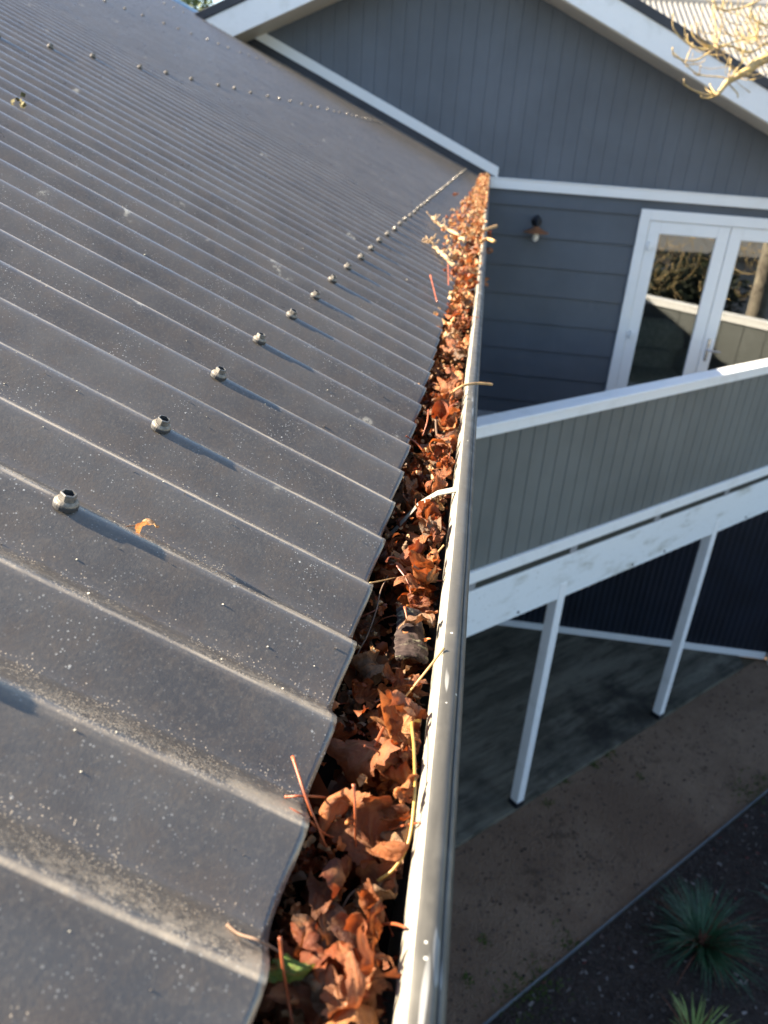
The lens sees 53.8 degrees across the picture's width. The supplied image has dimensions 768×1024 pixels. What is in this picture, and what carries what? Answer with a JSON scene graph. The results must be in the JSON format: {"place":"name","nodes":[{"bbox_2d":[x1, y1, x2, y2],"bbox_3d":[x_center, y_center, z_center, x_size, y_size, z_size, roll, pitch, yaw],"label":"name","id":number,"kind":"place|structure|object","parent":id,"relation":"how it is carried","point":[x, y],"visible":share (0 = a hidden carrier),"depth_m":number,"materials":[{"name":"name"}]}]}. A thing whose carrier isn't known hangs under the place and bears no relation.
{"place":"outdoors","nodes":[
{"label":"outdoors","id":0,"kind":"place"},
{"bbox_2d":[446,658,767,1023],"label":"gravel path","id":1,"kind":"structure","parent":0,"point":[633,797],"depth_m":7.51,"materials":[{"name":"gravel"}]},
{"bbox_2d":[461,750,767,1023],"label":"moss and weeds","id":2,"kind":"object","parent":1,"relation":"on","point":[540,970],"visible":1,"depth_m":6.23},
{"bbox_2d":[488,656,767,1023],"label":"ground","id":3,"kind":"structure","parent":0,"point":[746,661],"depth_m":7.17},
{"bbox_2d":[179,0,212,10],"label":"evergreen tree","id":4,"kind":"object","parent":3,"relation":"on","point":[193,4],"visible":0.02,"depth_m":17.57,"materials":[{"name":"green plant"}]},
{"bbox_2d":[0,0,489,1023],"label":"house","id":5,"kind":"structure","parent":3,"relation":"on","point":[260,494],"depth_m":0.60,"materials":[{"name":"paint"}]},
{"bbox_2d":[125,519,159,533],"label":"dry leaf","id":6,"kind":"object","parent":5,"relation":"on","point":[138,526],"visible":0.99,"depth_m":0.51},
{"bbox_2d":[1,143,433,998],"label":"roof grit","id":7,"kind":"object","parent":5,"relation":"on","point":[185,493],"visible":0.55,"depth_m":0.53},
{"bbox_2d":[226,923,284,954],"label":"leaf stalk","id":8,"kind":"object","parent":5,"relation":"on","point":[231,928],"visible":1,"depth_m":0.32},
{"bbox_2d":[278,936,293,1023],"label":"leaf stalk","id":9,"kind":"object","parent":5,"relation":"on","point":[284,976],"visible":1,"depth_m":0.32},
{"bbox_2d":[267,954,314,982],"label":"green leaf","id":10,"kind":"object","parent":5,"relation":"on","point":[295,970],"visible":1,"depth_m":0.32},
{"bbox_2d":[291,755,331,859],"bbox_3d":[-0.040,0.159,0.397,0.009,0.050,0.039,-19,34,-38],"label":"leaf stalk","id":11,"kind":"object","parent":5,"relation":"on","point":[306,798],"visible":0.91,"depth_m":0.39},
{"bbox_2d":[343,912,393,993],"bbox_3d":[-0.007,0.192,0.329,0.019,0.033,0.029,-26,36,31],"label":"dry leaf","id":12,"kind":"object","parent":5,"relation":"on","point":[356,924],"visible":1,"depth_m":0.32,"materials":[{"name":"plant"}]},
{"bbox_2d":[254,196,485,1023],"bbox_3d":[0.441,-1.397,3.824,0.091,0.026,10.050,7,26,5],"label":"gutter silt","id":13,"kind":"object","parent":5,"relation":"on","point":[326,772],"depth_m":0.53,"materials":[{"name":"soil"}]},
{"bbox_2d":[275,904,301,929],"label":"dry leaf","id":14,"kind":"object","parent":13,"relation":"on","point":[284,923],"visible":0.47,"depth_m":0.37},
{"bbox_2d":[332,776,399,815],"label":"dry leaf","id":15,"kind":"object","parent":13,"relation":"on","point":[339,786],"visible":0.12,"depth_m":0.46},
{"bbox_2d":[326,727,400,787],"bbox_3d":[-0.001,0.143,0.454,0.041,0.037,0.058,2,-13,-45],"label":"dry leaf","id":16,"kind":"object","parent":15,"relation":"on","point":[351,757],"visible":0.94,"depth_m":0.45,"materials":[{"name":"plant"}]},
{"bbox_2d":[370,689,419,747],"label":"dry leaf","id":17,"kind":"object","parent":16,"relation":"on","point":[401,727],"visible":0.96,"depth_m":0.46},
{"bbox_2d":[361,768,402,796],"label":"dry leaf","id":18,"kind":"object","parent":15,"relation":"on","point":[376,778],"visible":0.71,"depth_m":0.45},
{"bbox_2d":[252,204,481,1023],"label":"leaf litter","id":19,"kind":"object","parent":13,"relation":"on","point":[318,787],"visible":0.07,"depth_m":0.55,"materials":[{"name":"plant"}]},
{"bbox_2d":[259,939,295,1023],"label":"dry leaf","id":20,"kind":"object","parent":19,"relation":"on","point":[268,1004],"visible":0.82,"depth_m":0.33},
{"bbox_2d":[268,925,297,948],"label":"dry leaf","id":21,"kind":"object","parent":19,"relation":"on","point":[274,936],"visible":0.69,"depth_m":0.35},
{"bbox_2d":[266,963,332,1021],"bbox_3d":[-0.026,0.211,0.334,0.049,0.029,0.023,13,27,17],"label":"dry leaf","id":22,"kind":"object","parent":19,"relation":"on","point":[318,1005],"visible":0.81,"depth_m":0.33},
{"bbox_2d":[266,946,333,1023],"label":"dry leaf","id":23,"kind":"object","parent":19,"relation":"on","point":[302,991],"visible":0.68,"depth_m":0.33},
{"bbox_2d":[289,920,328,970],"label":"dry leaf","id":24,"kind":"object","parent":23,"relation":"on","point":[317,956],"visible":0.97,"depth_m":0.34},
{"bbox_2d":[291,857,318,872],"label":"dry leaf","id":25,"kind":"object","parent":19,"relation":"on","point":[311,864],"visible":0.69,"depth_m":0.39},
{"bbox_2d":[291,897,345,949],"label":"dry leaf","id":26,"kind":"object","parent":19,"relation":"on","point":[329,938],"visible":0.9,"depth_m":0.35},
{"bbox_2d":[318,788,369,858],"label":"dry leaf","id":27,"kind":"object","parent":19,"relation":"on","point":[337,803],"visible":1,"depth_m":0.40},
{"bbox_2d":[332,719,357,741],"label":"dry leaf","id":28,"kind":"object","parent":19,"relation":"on","point":[340,734],"visible":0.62,"depth_m":0.48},
{"bbox_2d":[337,691,365,721],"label":"dry leaf","id":29,"kind":"object","parent":19,"relation":"on","point":[350,706],"visible":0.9,"depth_m":0.52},
{"bbox_2d":[325,981,380,1023],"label":"dry leaf","id":30,"kind":"object","parent":19,"relation":"on","point":[362,1013],"visible":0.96,"depth_m":0.31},
{"bbox_2d":[319,951,401,1018],"bbox_3d":[-0.013,0.194,0.319,0.036,0.027,0.022,-15,32,-34],"label":"dry leaf","id":31,"kind":"object","parent":30,"relation":"on","point":[352,985],"visible":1,"depth_m":0.31,"materials":[{"name":"plant"}]},
{"bbox_2d":[363,953,393,997],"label":"dry leaf","id":32,"kind":"object","parent":31,"relation":"on","point":[382,956],"visible":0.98,"depth_m":0.32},
{"bbox_2d":[330,899,390,1007],"bbox_3d":[-0.010,0.200,0.342,0.028,0.040,0.031,-3,27,-13],"label":"dry leaf","id":33,"kind":"object","parent":19,"relation":"on","point":[375,920],"visible":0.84,"depth_m":0.34,"materials":[{"name":"plant"}]},
{"bbox_2d":[313,941,362,983],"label":"dry leaf","id":34,"kind":"object","parent":33,"relation":"on","point":[337,951],"visible":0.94,"depth_m":0.33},
{"bbox_2d":[326,796,399,868],"bbox_3d":[-0.004,0.170,0.399,0.049,0.030,0.033,12,35,-17],"label":"dry leaf","id":35,"kind":"object","parent":19,"relation":"on","point":[371,827],"visible":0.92,"depth_m":0.40,"materials":[{"name":"plant"}]},
{"bbox_2d":[352,784,356,870],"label":"leaf stalk","id":36,"kind":"object","parent":35,"relation":"on","point":[355,816],"visible":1,"depth_m":0.39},
{"bbox_2d":[365,840,408,861],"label":"dry leaf","id":37,"kind":"object","parent":35,"relation":"on","point":[393,850],"visible":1,"depth_m":0.38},
{"bbox_2d":[380,818,410,874],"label":"dry leaf","id":38,"kind":"object","parent":35,"relation":"on","point":[401,834],"visible":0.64,"depth_m":0.41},
{"bbox_2d":[378,804,410,821],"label":"dry leaf","id":39,"kind":"object","parent":38,"relation":"on","point":[398,812],"visible":0.96,"depth_m":0.41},
{"bbox_2d":[351,678,380,709],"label":"dry leaf","id":40,"kind":"object","parent":19,"relation":"on","point":[362,694],"visible":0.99,"depth_m":0.52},
{"bbox_2d":[352,634,382,652],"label":"dry leaf","id":41,"kind":"object","parent":19,"relation":"on","point":[365,646],"visible":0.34,"depth_m":0.58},
{"bbox_2d":[263,249,477,1023],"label":"leaf crumbs","id":42,"kind":"object","parent":19,"relation":"on","point":[308,846],"visible":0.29,"depth_m":0.51,"materials":[{"name":"plant"}]},
{"bbox_2d":[306,854,355,920],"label":"dry leaf","id":43,"kind":"object","parent":42,"relation":"on","point":[335,872],"visible":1,"depth_m":0.36,"materials":[{"name":"plant"}]},
{"bbox_2d":[343,875,397,919],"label":"dry leaf","id":44,"kind":"object","parent":19,"relation":"on","point":[354,905],"visible":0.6,"depth_m":0.37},
{"bbox_2d":[354,603,386,641],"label":"dry leaf","id":45,"kind":"object","parent":19,"relation":"on","point":[360,626],"visible":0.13,"depth_m":0.60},
{"bbox_2d":[357,878,385,917],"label":"dry leaf","id":46,"kind":"object","parent":19,"relation":"on","point":[368,898],"visible":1,"depth_m":0.35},
{"bbox_2d":[359,615,394,640],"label":"dry leaf","id":47,"kind":"object","parent":19,"relation":"on","point":[376,625],"visible":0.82,"depth_m":0.61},
{"bbox_2d":[367,704,386,739],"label":"dry leaf","id":48,"kind":"object","parent":19,"relation":"on","point":[372,728],"visible":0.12,"depth_m":0.49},
{"bbox_2d":[360,856,393,936],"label":"dry leaf","id":49,"kind":"object","parent":19,"relation":"on","point":[392,934],"visible":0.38,"depth_m":0.39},
{"bbox_2d":[355,859,398,890],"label":"dry leaf","id":50,"kind":"object","parent":49,"relation":"on","point":[373,870],"visible":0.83,"depth_m":0.39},
{"bbox_2d":[361,955,397,1017],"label":"dry leaf","id":51,"kind":"object","parent":19,"relation":"on","point":[387,966],"visible":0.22,"depth_m":0.34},
{"bbox_2d":[377,541,394,565],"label":"dry leaf","id":52,"kind":"object","parent":19,"relation":"on","point":[385,554],"visible":0.52,"depth_m":0.68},
{"bbox_2d":[383,663,407,691],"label":"dry leaf","id":53,"kind":"object","parent":19,"relation":"on","point":[396,679],"visible":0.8,"depth_m":0.52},
{"bbox_2d":[374,747,418,790],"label":"dry leaf","id":54,"kind":"object","parent":19,"relation":"on","point":[400,774],"visible":0.7,"depth_m":0.44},
{"bbox_2d":[396,751,416,767],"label":"dry leaf","id":55,"kind":"object","parent":54,"relation":"on","point":[405,755],"visible":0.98,"depth_m":0.44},
{"bbox_2d":[371,717,421,767],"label":"dry leaf","id":56,"kind":"object","parent":19,"relation":"on","point":[416,725],"visible":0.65,"depth_m":0.47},
{"bbox_2d":[397,729,421,753],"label":"dry leaf","id":57,"kind":"object","parent":56,"relation":"on","point":[418,743],"visible":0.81,"depth_m":0.46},
{"bbox_2d":[388,533,405,552],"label":"dry leaf","id":58,"kind":"object","parent":19,"relation":"on","point":[391,544],"visible":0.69,"depth_m":0.70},
{"bbox_2d":[373,674,421,703],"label":"dry leaf","id":59,"kind":"object","parent":19,"relation":"on","point":[382,688],"visible":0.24,"depth_m":0.53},
{"bbox_2d":[376,539,423,578],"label":"dry leaf","id":60,"kind":"object","parent":19,"relation":"on","point":[403,558],"visible":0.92,"depth_m":0.66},
{"bbox_2d":[380,567,419,595],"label":"dry leaf","id":61,"kind":"object","parent":19,"relation":"on","point":[385,573],"visible":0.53,"depth_m":0.64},
{"bbox_2d":[387,752,416,792],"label":"dry leaf","id":62,"kind":"object","parent":19,"relation":"on","point":[395,784],"visible":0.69,"depth_m":0.44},
{"bbox_2d":[364,744,401,775],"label":"dry leaf","id":63,"kind":"object","parent":62,"relation":"on","point":[393,759],"visible":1,"depth_m":0.44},
{"bbox_2d":[401,476,417,494],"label":"dry leaf","id":64,"kind":"object","parent":19,"relation":"on","point":[410,485],"visible":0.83,"depth_m":0.83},
{"bbox_2d":[403,489,416,519],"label":"dry leaf","id":65,"kind":"object","parent":19,"relation":"on","point":[410,504],"visible":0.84,"depth_m":0.79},
{"bbox_2d":[388,637,434,662],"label":"dry leaf","id":66,"kind":"object","parent":19,"relation":"on","point":[391,649],"visible":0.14,"depth_m":0.59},
{"bbox_2d":[393,605,427,664],"bbox_3d":[0.019,0.091,0.561,0.026,0.010,0.065,3,26,-2],"label":"bark piece","id":67,"kind":"object","parent":66,"relation":"on","point":[411,643],"visible":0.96,"depth_m":0.55,"materials":[{"name":"wood"}]},
{"bbox_2d":[398,613,435,628],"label":"dry leaf","id":68,"kind":"object","parent":67,"relation":"on","point":[415,620],"visible":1,"depth_m":0.55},
{"bbox_2d":[400,674,428,686],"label":"dry leaf","id":69,"kind":"object","parent":19,"relation":"on","point":[413,682],"visible":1,"depth_m":0.51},
{"bbox_2d":[396,565,437,613],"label":"dry leaf","id":70,"kind":"object","parent":19,"relation":"on","point":[425,602],"visible":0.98,"depth_m":0.60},
{"bbox_2d":[397,566,439,605],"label":"dry leaf","id":71,"kind":"object","parent":19,"relation":"on","point":[403,598],"visible":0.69,"depth_m":0.63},
{"bbox_2d":[409,550,440,591],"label":"dry leaf","id":72,"kind":"object","parent":71,"relation":"on","point":[422,563],"visible":0.88,"depth_m":0.62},
{"bbox_2d":[405,513,445,543],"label":"dry leaf","id":73,"kind":"object","parent":19,"relation":"on","point":[413,537],"visible":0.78,"depth_m":0.70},
{"bbox_2d":[418,517,440,538],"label":"dry leaf","id":74,"kind":"object","parent":73,"relation":"on","point":[425,531],"visible":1,"depth_m":0.69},
{"bbox_2d":[413,564,438,582],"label":"dry leaf","id":75,"kind":"object","parent":19,"relation":"on","point":[432,576],"visible":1,"depth_m":0.62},
{"bbox_2d":[416,500,438,517],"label":"dry leaf","id":76,"kind":"object","parent":19,"relation":"on","point":[420,507],"visible":0.74,"depth_m":0.74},
{"bbox_2d":[406,435,450,475],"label":"dry leaf","id":77,"kind":"object","parent":19,"relation":"on","point":[422,460],"visible":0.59,"depth_m":0.88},
{"bbox_2d":[411,503,446,542],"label":"dry leaf","id":78,"kind":"object","parent":19,"relation":"on","point":[431,510],"visible":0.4,"depth_m":0.72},
{"bbox_2d":[426,549,438,561],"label":"dry leaf","id":79,"kind":"object","parent":19,"relation":"on","point":[434,557],"visible":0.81,"depth_m":0.64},
{"bbox_2d":[426,519,444,542],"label":"dry leaf","id":80,"kind":"object","parent":19,"relation":"on","point":[438,537],"visible":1,"depth_m":0.68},
{"bbox_2d":[421,476,451,497],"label":"dry leaf","id":81,"kind":"object","parent":19,"relation":"on","point":[429,491],"visible":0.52,"depth_m":0.82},
{"bbox_2d":[431,463,450,478],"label":"dry leaf","id":82,"kind":"object","parent":81,"relation":"on","point":[443,474],"visible":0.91,"depth_m":0.81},
{"bbox_2d":[419,437,456,451],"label":"dry leaf","id":83,"kind":"object","parent":19,"relation":"on","point":[453,442],"visible":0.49,"depth_m":0.89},
{"bbox_2d":[430,493,447,508],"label":"dry leaf","id":84,"kind":"object","parent":19,"relation":"on","point":[442,500],"visible":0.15,"depth_m":0.79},
{"bbox_2d":[432,475,447,492],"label":"dry leaf","id":85,"kind":"object","parent":84,"relation":"on","point":[439,483],"visible":0.8,"depth_m":0.79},
{"bbox_2d":[430,392,449,408],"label":"dry leaf","id":86,"kind":"object","parent":19,"relation":"on","point":[445,395],"visible":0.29,"depth_m":1.03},
{"bbox_2d":[429,391,461,413],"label":"dry leaf","id":87,"kind":"object","parent":86,"relation":"on","point":[447,401],"visible":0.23,"depth_m":1.02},
{"bbox_2d":[431,400,450,433],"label":"dry leaf","id":88,"kind":"object","parent":19,"relation":"on","point":[439,406],"visible":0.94,"depth_m":0.96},
{"bbox_2d":[437,377,456,393],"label":"dry leaf","id":89,"kind":"object","parent":19,"relation":"on","point":[449,387],"visible":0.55,"depth_m":1.07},
{"bbox_2d":[437,401,459,430],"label":"dry leaf","id":90,"kind":"object","parent":19,"relation":"on","point":[452,410],"visible":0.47,"depth_m":0.97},
{"bbox_2d":[452,344,467,358],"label":"dry leaf","id":91,"kind":"object","parent":19,"relation":"on","point":[458,353],"visible":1,"depth_m":1.29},
{"bbox_2d":[387,492,406,523],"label":"dry leaf","id":92,"kind":"object","parent":13,"relation":"on","point":[398,498],"visible":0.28,"depth_m":0.83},
{"bbox_2d":[390,652,431,677],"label":"dry leaf","id":93,"kind":"object","parent":13,"relation":"on","point":[406,662],"visible":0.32,"depth_m":0.60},
{"bbox_2d":[377,719,420,881],"bbox_3d":[0.014,0.152,0.419,0.014,0.030,0.105,8,26,8],"label":"leaf stalk","id":94,"kind":"object","parent":5,"relation":"on","point":[413,803],"visible":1,"depth_m":0.40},
{"bbox_2d":[380,689,428,723],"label":"dry leaf","id":95,"kind":"object","parent":5,"relation":"on","point":[400,701],"visible":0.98,"depth_m":0.46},
{"bbox_2d":[393,774,418,802],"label":"dry leaf","id":96,"kind":"object","parent":5,"relation":"on","point":[403,792],"visible":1,"depth_m":0.40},
{"bbox_2d":[394,562,430,597],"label":"dry leaf","id":97,"kind":"object","parent":5,"relation":"on","point":[413,581],"visible":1,"depth_m":0.62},
{"bbox_2d":[405,647,444,696],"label":"leaf stalk","id":98,"kind":"object","parent":5,"relation":"on","point":[426,670],"visible":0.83,"depth_m":0.51,"materials":[{"name":"plant"}]},
{"bbox_2d":[433,172,489,338],"bbox_3d":[0.577,-2.000,4.779,0.176,0.101,7.602,7,26,5],"label":"leaf litter top","id":99,"kind":"object","parent":5,"relation":"on","point":[482,189],"visible":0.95,"depth_m":2.67,"materials":[{"name":"plant"}]},
{"bbox_2d":[422,233,456,267],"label":"broken branch","id":100,"kind":"object","parent":99,"relation":"on","point":[445,256],"visible":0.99,"depth_m":2.09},
{"bbox_2d":[426,211,465,242],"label":"broken branch","id":101,"kind":"object","parent":99,"relation":"on","point":[437,223],"visible":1,"depth_m":2.51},
{"bbox_2d":[453,382,492,391],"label":"twig","id":102,"kind":"object","parent":5,"relation":"on","point":[473,383],"visible":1,"depth_m":1.03,"materials":[{"name":"wood"}]},
{"bbox_2d":[194,0,767,662],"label":"gabled house","id":103,"kind":"structure","parent":3,"relation":"on","point":[612,154],"depth_m":8.17,"materials":[{"name":"grey wood"}]},
{"bbox_2d":[466,359,767,808],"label":"balcony","id":104,"kind":"structure","parent":103,"relation":"attached to","point":[571,495],"depth_m":6.56,"materials":[{"name":"white paint"}]},
{"bbox_2d":[627,316,687,386],"bbox_3d":[3.449,-1.914,9.850,1.140,1.075,1.030,7,26,5],"label":"sofa","id":105,"kind":"object","parent":103,"relation":"in","point":[660,352],"visible":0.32,"depth_m":9.77,"materials":[{"name":"grey fabric"}]},
{"bbox_2d":[605,209,767,390],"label":"double door","id":106,"kind":"structure","parent":103,"relation":"in","point":[728,232],"depth_m":8.45,"materials":[{"name":"white paint"}]},
{"bbox_2d":[455,625,743,848],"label":"concrete slab","id":107,"kind":"structure","parent":3,"relation":"on","point":[600,696],"depth_m":9.32,"materials":[{"name":"concrete"}]},
{"bbox_2d":[483,789,767,1023],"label":"garden edging","id":108,"kind":"object","parent":3,"relation":"on","point":[525,990],"visible":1,"depth_m":6.75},
{"bbox_2d":[490,794,767,1023],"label":"garden bed","id":109,"kind":"object","parent":3,"relation":"on","point":[637,1014],"depth_m":6.38,"materials":[{"name":"brown soil"}]},
{"bbox_2d":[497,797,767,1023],"bbox_3d":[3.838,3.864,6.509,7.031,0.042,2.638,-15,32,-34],"label":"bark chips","id":110,"kind":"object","parent":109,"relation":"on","point":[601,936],"visible":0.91,"depth_m":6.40,"materials":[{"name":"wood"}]},
{"bbox_2d":[659,992,740,1023],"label":"spiky plant","id":111,"kind":"object","parent":109,"relation":"on","point":[694,1021],"visible":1,"depth_m":5.87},
{"bbox_2d":[638,872,767,1003],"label":"strappy plant","id":112,"kind":"object","parent":109,"relation":"on","point":[701,940],"visible":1,"depth_m":6.51,"materials":[{"name":"plant"}]},
{"bbox_2d":[672,0,767,98],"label":"bare tree","id":113,"kind":"object","parent":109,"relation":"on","point":[750,67],"visible":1,"depth_m":5.77,"materials":[{"name":"beige plant"}]},
{"bbox_2d":[641,0,767,77],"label":"house","id":114,"kind":"structure","parent":3,"relation":"on","point":[688,13],"depth_m":10.80,"materials":[{"name":"beige metal"}]},
{"label":"dry leaf","id":115,"kind":"object","parent":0,"visible":0},
{"bbox_2d":[350,649,389,686],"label":"dry leaf","id":116,"kind":"object","parent":115,"relation":"on","point":[369,664],"visible":0.84,"depth_m":0.55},
{"bbox_2d":[355,575,388,675],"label":"twig","id":117,"kind":"object","parent":116,"relation":"on","point":[371,622],"visible":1,"depth_m":0.58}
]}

